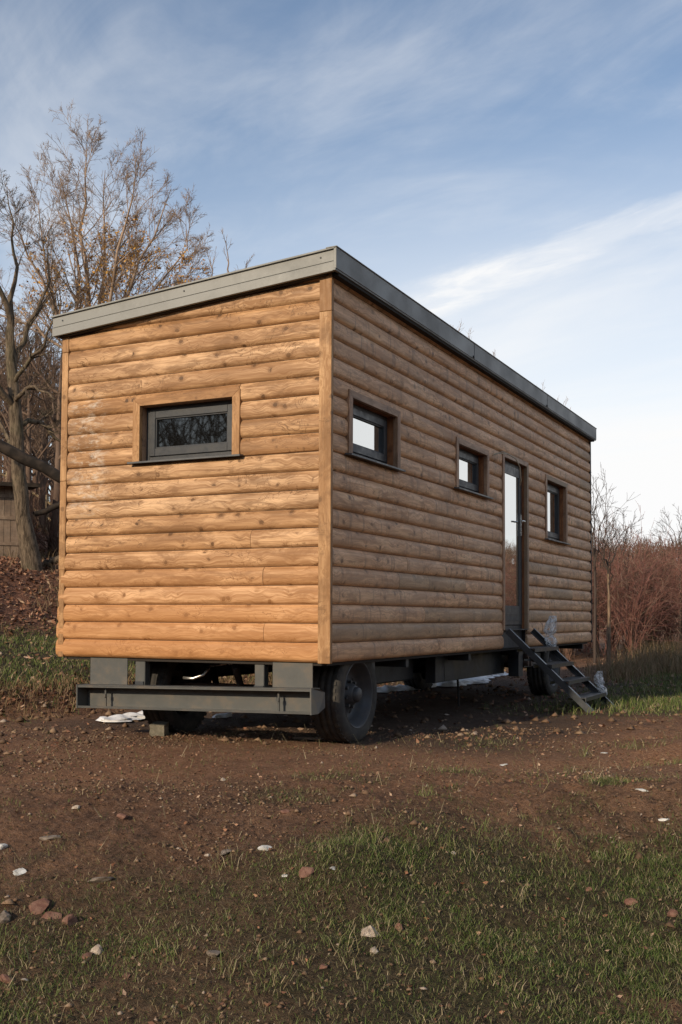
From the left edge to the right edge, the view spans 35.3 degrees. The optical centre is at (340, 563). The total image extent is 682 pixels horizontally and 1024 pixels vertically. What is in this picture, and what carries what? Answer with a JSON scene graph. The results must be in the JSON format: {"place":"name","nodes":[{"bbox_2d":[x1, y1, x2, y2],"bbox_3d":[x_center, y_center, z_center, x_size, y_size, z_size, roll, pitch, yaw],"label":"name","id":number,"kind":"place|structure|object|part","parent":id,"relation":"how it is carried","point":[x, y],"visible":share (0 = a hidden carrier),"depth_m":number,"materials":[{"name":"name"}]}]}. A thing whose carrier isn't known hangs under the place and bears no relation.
{"place":"outdoors","nodes":[
{"label":"outdoors","id":0,"kind":"place"},
{"bbox_2d":[0,525,681,1023],"bbox_3d":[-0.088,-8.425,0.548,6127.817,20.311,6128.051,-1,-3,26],"label":"ground","id":1,"kind":"structure","parent":0,"point":[110,837],"depth_m":5.13,"materials":[{"name":"brown soil"}]},
{"bbox_2d":[0,843,7,849],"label":"white scrap","id":2,"kind":"object","parent":1,"relation":"on","point":[3,845],"visible":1,"depth_m":5.17,"materials":[{"name":"white stone"}]},
{"bbox_2d":[0,910,10,923],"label":"stone","id":3,"kind":"object","parent":1,"relation":"on","point":[4,915],"visible":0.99,"depth_m":4.51,"materials":[{"name":"grey stone"}]},
{"bbox_2d":[0,974,14,982],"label":"stone","id":4,"kind":"object","parent":1,"relation":"on","point":[4,978],"visible":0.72,"depth_m":4.04,"materials":[{"name":"red stone"}]},
{"bbox_2d":[0,287,31,388],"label":"woodland tree","id":5,"kind":"object","parent":1,"relation":"on","point":[16,345],"visible":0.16,"depth_m":30.32,"materials":[{"name":"brown plant"}]},
{"bbox_2d":[0,399,37,481],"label":"woodland tree","id":6,"kind":"object","parent":1,"relation":"on","point":[1,455],"visible":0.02,"depth_m":39.89,"materials":[{"name":"brown plant"}]},
{"bbox_2d":[0,482,39,558],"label":"plank shed","id":7,"kind":"structure","parent":1,"relation":"on","point":[8,535],"depth_m":22.43,"materials":[{"name":"brown wood"}]},
{"bbox_2d":[13,868,26,875],"bbox_3d":[-1.478,1.417,4.920,0.058,0.019,0.072,0,8,44],"label":"white scrap","id":8,"kind":"object","parent":1,"relation":"on","point":[19,871],"visible":0.99,"depth_m":4.91,"materials":[{"name":"white stone"}]},
{"bbox_2d":[1,345,39,429],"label":"woodland tree","id":9,"kind":"object","parent":1,"relation":"on","point":[21,390],"visible":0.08,"depth_m":31.05,"materials":[{"name":"brown plant"}]},
{"bbox_2d":[2,331,44,479],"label":"woodland tree","id":10,"kind":"object","parent":1,"relation":"on","point":[7,428],"depth_m":46.82,"materials":[{"name":"brown plant"}]},
{"bbox_2d":[0,471,50,529],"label":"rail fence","id":11,"kind":"object","parent":1,"relation":"on","point":[47,498],"visible":0.07,"depth_m":29.45,"materials":[{"name":"brown wood"}]},
{"bbox_2d":[0,308,54,435],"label":"woodland tree","id":12,"kind":"object","parent":1,"relation":"on","point":[6,427],"visible":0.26,"depth_m":27.53,"materials":[{"name":"brown plant"}]},
{"bbox_2d":[0,393,56,523],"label":"woodland tree","id":13,"kind":"object","parent":1,"relation":"on","point":[37,474],"visible":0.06,"depth_m":36.00,"materials":[{"name":"brown plant"}]},
{"bbox_2d":[0,318,58,455],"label":"woodland tree","id":14,"kind":"object","parent":1,"relation":"on","point":[6,417],"visible":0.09,"depth_m":31.02,"materials":[{"name":"brown plant"}]},
{"bbox_2d":[0,314,58,473],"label":"woodland tree","id":15,"kind":"object","parent":1,"relation":"on","point":[22,357],"visible":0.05,"depth_m":37.93,"materials":[{"name":"brown plant"}]},
{"bbox_2d":[0,346,58,471],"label":"woodland tree","id":16,"kind":"object","parent":1,"relation":"on","point":[1,467],"visible":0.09,"depth_m":35.18,"materials":[{"name":"brown plant"}]},
{"bbox_2d":[0,343,58,506],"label":"woodland tree","id":17,"kind":"object","parent":1,"relation":"on","point":[34,473],"visible":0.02,"depth_m":43.08,"materials":[{"name":"brown plant"}]},
{"bbox_2d":[0,325,59,518],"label":"woodland tree","id":18,"kind":"object","parent":1,"relation":"on","point":[28,442],"visible":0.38,"depth_m":27.04,"materials":[{"name":"brown plant"}]},
{"bbox_2d":[0,455,59,556],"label":"undergrowth","id":19,"kind":"object","parent":1,"relation":"on","point":[52,528],"visible":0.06,"depth_m":24.36,"materials":[{"name":"brown plant"}]},
{"bbox_2d":[1,337,58,526],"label":"woodland tree","id":20,"kind":"object","parent":1,"relation":"on","point":[48,482],"visible":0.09,"depth_m":33.84,"materials":[{"name":"brown plant"}]},
{"bbox_2d":[1,352,58,468],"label":"woodland tree","id":21,"kind":"object","parent":1,"relation":"on","point":[26,408],"visible":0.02,"depth_m":41.49,"materials":[{"name":"brown plant"}]},
{"bbox_2d":[0,321,60,528],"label":"woodland tree","id":22,"kind":"object","parent":1,"relation":"on","point":[42,482],"visible":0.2,"depth_m":28.92,"materials":[{"name":"brown plant"}]},
{"bbox_2d":[0,299,60,502],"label":"woodland tree","id":23,"kind":"object","parent":1,"relation":"on","point":[51,484],"visible":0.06,"depth_m":37.89,"materials":[{"name":"brown plant"}]},
{"bbox_2d":[0,296,61,481],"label":"woodland tree","id":24,"kind":"object","parent":1,"relation":"on","point":[9,459],"visible":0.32,"depth_m":27.98,"materials":[{"name":"brown plant"}]},
{"bbox_2d":[28,898,49,914],"bbox_3d":[-1.307,1.484,4.642,0.089,0.058,0.087,2,-3,-25],"label":"stone","id":25,"kind":"object","parent":1,"relation":"on","point":[39,906],"visible":1,"depth_m":4.62,"materials":[{"name":"red stone"}]},
{"bbox_2d":[21,373,57,466],"bbox_3d":[-7.164,-2.993,28.138,3.180,5.310,2.768,3,-4,-39],"label":"woodland tree","id":26,"kind":"object","parent":1,"relation":"on","point":[49,406],"visible":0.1,"depth_m":27.53,"materials":[{"name":"brown plant"}]},
{"bbox_2d":[0,170,79,571],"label":"bare tree","id":27,"kind":"object","parent":1,"relation":"on","point":[30,556],"visible":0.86,"depth_m":19.51,"materials":[{"name":"brown plant"}]},
{"bbox_2d":[0,439,60,482],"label":"dead branch","id":28,"kind":"object","parent":27,"relation":"attached to","point":[26,459],"visible":0.42,"depth_m":17.93,"materials":[{"name":"brown wood"}]},
{"bbox_2d":[21,364,59,528],"bbox_3d":[-8.380,-3.231,31.711,3.237,5.516,3.079,-1,-3,28],"label":"woodland tree","id":29,"kind":"object","parent":1,"relation":"on","point":[54,450],"visible":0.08,"depth_m":31.82,"materials":[{"name":"brown plant"}]},
{"bbox_2d":[22,375,58,464],"bbox_3d":[-7.640,-2.818,30.786,3.082,5.521,3.240,1,-3,-15],"label":"woodland tree","id":30,"kind":"object","parent":1,"relation":"on","point":[52,462],"visible":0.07,"depth_m":30.73,"materials":[{"name":"brown plant"}]},
{"bbox_2d":[0,285,83,556],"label":"woodland tree","id":31,"kind":"object","parent":1,"relation":"on","point":[56,490],"visible":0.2,"depth_m":24.99,"materials":[{"name":"brown plant"}]},
{"bbox_2d":[33,501,59,515],"bbox_3d":[-5.702,-1.133,21.505,0.965,0.408,0.146,0,-3,-1],"label":"fallen log","id":32,"kind":"object","parent":1,"relation":"on","point":[50,508],"visible":0.5,"depth_m":21.45,"materials":[{"name":"brown wood"}]},
{"bbox_2d":[39,835,60,840],"bbox_3d":[-1.434,1.359,5.292,0.127,0.031,0.089,-8,-13,17],"label":"stone","id":33,"kind":"object","parent":1,"relation":"on","point":[49,837],"visible":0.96,"depth_m":5.26,"materials":[{"name":"grey stone"}]},
{"bbox_2d":[42,555,58,566],"bbox_3d":[-5.274,-0.053,19.885,0.796,0.321,0.184,0,-3,-1],"label":"fallen log","id":34,"kind":"object","parent":1,"relation":"on","point":[55,560],"visible":0.34,"depth_m":19.84,"materials":[{"name":"brown wood"}]},
{"bbox_2d":[41,911,61,918],"bbox_3d":[-1.240,1.513,4.584,0.086,0.042,0.075,-2,-3,34],"label":"stone","id":35,"kind":"object","parent":1,"relation":"on","point":[51,914],"visible":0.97,"depth_m":4.58,"materials":[{"name":"red stone"}]},
{"bbox_2d":[61,914,77,926],"bbox_3d":[-1.155,1.522,4.539,0.044,0.066,0.064,-2,-3,33],"label":"stone","id":36,"kind":"object","parent":1,"relation":"on","point":[71,919],"visible":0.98,"depth_m":4.53,"materials":[{"name":"red stone"}]},
{"bbox_2d":[81,952,91,959],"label":"stone","id":37,"kind":"object","parent":1,"relation":"on","point":[87,954],"visible":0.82,"depth_m":4.28,"materials":[{"name":"red stone"}]},
{"bbox_2d":[90,944,102,954],"bbox_3d":[-0.982,1.564,4.335,0.047,0.042,0.059,-2,-4,43],"label":"stone","id":38,"kind":"object","parent":1,"relation":"on","point":[95,949],"visible":0.97,"depth_m":4.32,"materials":[{"name":"beige stone"}]},
{"bbox_2d":[87,877,113,882],"bbox_3d":[-1.097,1.448,4.887,0.138,0.035,0.115,-7,-13,-1],"label":"stone","id":39,"kind":"object","parent":1,"relation":"on","point":[97,879],"visible":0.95,"depth_m":4.85,"materials":[{"name":"grey stone"}]},
{"bbox_2d":[0,98,214,363],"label":"bare tree","id":40,"kind":"object","parent":1,"relation":"on","point":[108,284],"visible":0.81,"depth_m":21.97,"materials":[{"name":"brown plant"}]},
{"bbox_2d":[96,711,144,721],"bbox_3d":[-1.988,1.415,9.941,0.493,0.059,0.698,-1,-3,26],"label":"snow patch","id":41,"kind":"object","parent":1,"relation":"on","point":[127,717],"visible":0.8,"depth_m":9.83,"materials":[{"name":"white snow"}]},
{"bbox_2d":[116,813,127,819],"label":"stone","id":42,"kind":"object","parent":1,"relation":"on","point":[122,816],"visible":1,"depth_m":5.49,"materials":[{"name":"red stone"}]},
{"bbox_2d":[122,972,130,978],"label":"stone","id":43,"kind":"object","parent":1,"relation":"on","point":[128,974],"visible":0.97,"depth_m":4.09,"materials":[{"name":"brown stone"}]},
{"bbox_2d":[149,721,168,735],"bbox_3d":[-1.462,1.337,8.623,0.125,0.100,0.126,2,6,9],"label":"concrete block","id":44,"kind":"object","parent":1,"relation":"on","point":[159,728],"depth_m":8.57,"materials":[{"name":"grey concrete"}]},
{"bbox_2d":[206,950,221,957],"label":"stone","id":45,"kind":"object","parent":1,"relation":"on","point":[212,953],"visible":0.95,"depth_m":4.22,"materials":[{"name":"beige stone"}]},
{"bbox_2d":[188,229,254,278],"bbox_3d":[-3.460,-4.348,29.821,2.072,10.143,0.770,0,-3,-5],"label":"bare tree","id":46,"kind":"object","parent":1,"relation":"on","point":[225,255],"visible":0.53,"depth_m":29.98,"materials":[{"name":"brown plant"}]},
{"bbox_2d":[212,712,231,717],"bbox_3d":[-1.134,1.440,10.155,0.168,0.039,0.240,0,-3,9],"label":"snow patch","id":47,"kind":"object","parent":1,"relation":"on","point":[224,715],"visible":0.98,"depth_m":10.12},
{"bbox_2d":[221,849,231,854],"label":"stone","id":48,"kind":"object","parent":1,"relation":"on","point":[224,851],"visible":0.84,"depth_m":5.08,"materials":[{"name":"grey stone"}]},
{"bbox_2d":[258,845,270,850],"bbox_3d":[-0.364,1.361,5.123,0.071,0.026,0.059,5,-4,6],"label":"white scrap","id":49,"kind":"object","parent":1,"relation":"on","point":[262,847],"visible":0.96,"depth_m":5.10,"materials":[{"name":"white stone"}]},
{"bbox_2d":[281,809,290,813],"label":"stone","id":50,"kind":"object","parent":1,"relation":"on","point":[284,811],"visible":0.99,"depth_m":5.60,"materials":[{"name":"brown stone"}]},
{"bbox_2d":[298,866,314,877],"bbox_3d":[-0.154,1.386,4.804,0.076,0.049,0.097,0,-3,5],"label":"stone","id":51,"kind":"object","parent":1,"relation":"on","point":[303,871],"visible":0.98,"depth_m":4.78,"materials":[{"name":"brown stone"}]},
{"bbox_2d":[293,735,321,739],"bbox_3d":[-0.154,1.366,8.381,0.420,0.023,0.130,-2,-2,18],"label":"plank","id":52,"kind":"object","parent":1,"relation":"on","point":[303,737],"visible":0.52,"depth_m":8.37,"materials":[{"name":"wood"}]},
{"bbox_2d":[319,964,327,968],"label":"stone","id":53,"kind":"object","parent":1,"relation":"on","point":[323,966],"visible":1,"depth_m":4.13,"materials":[{"name":"brown stone"}]},
{"bbox_2d":[51,245,596,742],"bbox_3d":[0.625,-0.250,11.882,2.723,3.648,8.294,-1,-3,26],"label":"tiny house wagon","id":54,"kind":"object","parent":1,"relation":"on","point":[331,487],"visible":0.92,"depth_m":8.49,"materials":[{"name":"brown wood"}]},
{"bbox_3d":[-1.187,-1.050,8.358,1.044,0.519,0.185,-1,-3,26],"label":"window","id":55,"kind":"part","parent":54,"relation":"part of","materials":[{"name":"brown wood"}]},
{"bbox_3d":[0.228,-1.029,8.475,0.185,0.502,1.033,-1,-3,26],"label":"window","id":56,"kind":"part","parent":54,"relation":"part of","materials":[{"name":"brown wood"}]},
{"bbox_3d":[1.254,-0.922,10.563,0.185,0.497,1.023,-1,-3,26],"label":"window","id":57,"kind":"part","parent":54,"relation":"part of","materials":[{"name":"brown wood"}]},
{"bbox_3d":[1.875,-0.121,11.807,0.132,2.101,0.955,-1,-3,26],"label":"door","id":58,"kind":"part","parent":54,"relation":"part of","materials":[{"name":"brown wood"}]},
{"bbox_3d":[2.645,-0.651,13.386,0.185,0.792,1.085,-1,-3,26],"label":"window","id":59,"kind":"part","parent":54,"relation":"part of","materials":[{"name":"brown wood"}]},
{"bbox_2d":[0,523,681,1023],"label":"leaf litter","id":60,"kind":"object","parent":1,"relation":"on","point":[18,573],"visible":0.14,"depth_m":8.81,"materials":[{"name":"brown plant"}]},
{"bbox_2d":[0,522,681,719],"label":"dry grass","id":61,"kind":"structure","parent":1,"relation":"on","point":[665,656],"depth_m":17.73,"materials":[{"name":"plant"}]},
{"bbox_2d":[361,925,378,937],"bbox_3d":[0.119,1.515,4.393,0.079,0.052,0.078,9,2,-9],"label":"stone","id":62,"kind":"object","parent":1,"relation":"on","point":[370,931],"visible":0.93,"depth_m":4.38,"materials":[{"name":"beige stone"}]},
{"bbox_2d":[371,947,378,953],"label":"stone","id":63,"kind":"object","parent":1,"relation":"on","point":[373,949],"visible":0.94,"depth_m":4.25,"materials":[{"name":"beige stone"}]},
{"bbox_2d":[394,923,403,930],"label":"stone","id":64,"kind":"object","parent":1,"relation":"on","point":[397,926],"visible":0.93,"depth_m":4.42,"materials":[{"name":"brown stone"}]},
{"bbox_2d":[377,683,436,692],"bbox_3d":[0.821,1.638,14.239,0.534,0.076,1.415,-1,-3,26],"label":"snow patch","id":65,"kind":"object","parent":1,"relation":"on","point":[386,688],"visible":0.62,"depth_m":13.95,"materials":[{"name":"white snow"}]},
{"bbox_2d":[437,672,507,686],"bbox_3d":[2.019,1.734,16.336,0.819,0.104,3.353,-1,-3,20],"label":"snow patch","id":66,"kind":"object","parent":1,"relation":"on","point":[478,680],"visible":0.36,"depth_m":15.51,"materials":[{"name":"white snow"}]},
{"bbox_2d":[506,628,615,712],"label":"metal steps","id":67,"kind":"structure","parent":1,"relation":"on","point":[579,677],"depth_m":11.31,"materials":[{"name":"metal"}]},
{"bbox_2d":[544,616,557,645],"bbox_3d":[2.367,0.785,12.132,0.165,0.380,0.158,-1,-3,26],"label":"plastic wrap","id":68,"kind":"object","parent":67,"relation":"on","point":[548,623],"visible":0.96,"depth_m":12.09,"materials":[{"name":"white"}]},
{"bbox_2d":[594,671,607,694],"bbox_3d":[2.871,1.329,11.854,0.152,0.270,0.110,-1,-3,26],"label":"plastic wrap","id":69,"kind":"object","parent":67,"relation":"on","point":[600,681],"visible":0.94,"depth_m":11.85,"materials":[{"name":"white"}]},
{"bbox_2d":[591,483,617,656],"bbox_3d":[6.233,0.169,26.045,1.389,4.316,1.026,3,-4,-43],"label":"bare sapling","id":70,"kind":"object","parent":1,"relation":"on","point":[597,644],"visible":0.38,"depth_m":25.95,"materials":[{"name":"brown plant"}]},
{"bbox_2d":[591,462,638,662],"bbox_3d":[5.384,0.011,22.935,1.635,4.380,1.179,-4,-5,53],"label":"bare sapling","id":71,"kind":"object","parent":1,"relation":"on","point":[594,615],"visible":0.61,"depth_m":22.97,"materials":[{"name":"brown plant"}]},
{"bbox_2d":[592,508,642,664],"bbox_3d":[5.200,0.494,20.946,1.232,3.155,1.046,0,-3,0],"label":"bare sapling","id":72,"kind":"object","parent":1,"relation":"on","point":[608,635],"visible":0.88,"depth_m":20.97,"materials":[{"name":"brown plant"}]},
{"bbox_2d":[559,500,681,659],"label":"thicket","id":73,"kind":"object","parent":1,"relation":"on","point":[646,615],"visible":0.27,"depth_m":25.21,"materials":[{"name":"brown plant"}]},
{"bbox_2d":[602,510,645,653],"bbox_3d":[6.931,0.493,27.064,1.278,3.738,1.624,1,-3,-9],"label":"bare sapling","id":74,"kind":"object","parent":1,"relation":"on","point":[631,530],"visible":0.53,"depth_m":26.98,"materials":[{"name":"brown plant"}]},
{"bbox_2d":[624,898,637,904],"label":"stone","id":75,"kind":"object","parent":1,"relation":"on","point":[627,901],"visible":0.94,"depth_m":4.67,"materials":[{"name":"brown stone"}]},
{"bbox_2d":[595,534,681,571],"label":"wood","id":76,"kind":"object","parent":1,"relation":"on","point":[663,551],"visible":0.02,"depth_m":132.46,"materials":[{"name":"brown plant"}]},
{"bbox_2d":[649,508,681,645],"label":"bare sapling","id":77,"kind":"object","parent":1,"relation":"on","point":[680,602],"visible":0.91,"depth_m":27.98,"materials":[{"name":"brown plant"}]},
{"bbox_2d":[667,909,678,916],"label":"stone","id":78,"kind":"object","parent":1,"relation":"on","point":[670,913],"visible":0.96,"depth_m":4.56,"materials":[{"name":"brown stone"}]},
{"bbox_2d":[0,615,681,1023],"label":"grass","id":79,"kind":"structure","parent":0,"point":[638,701],"depth_m":4.58,"materials":[{"name":"green plant"}]},
{"bbox_2d":[0,0,681,560],"label":"sky","id":80,"kind":"structure","parent":0,"point":[512,168],"materials":[{"name":"blue"}]}
]}

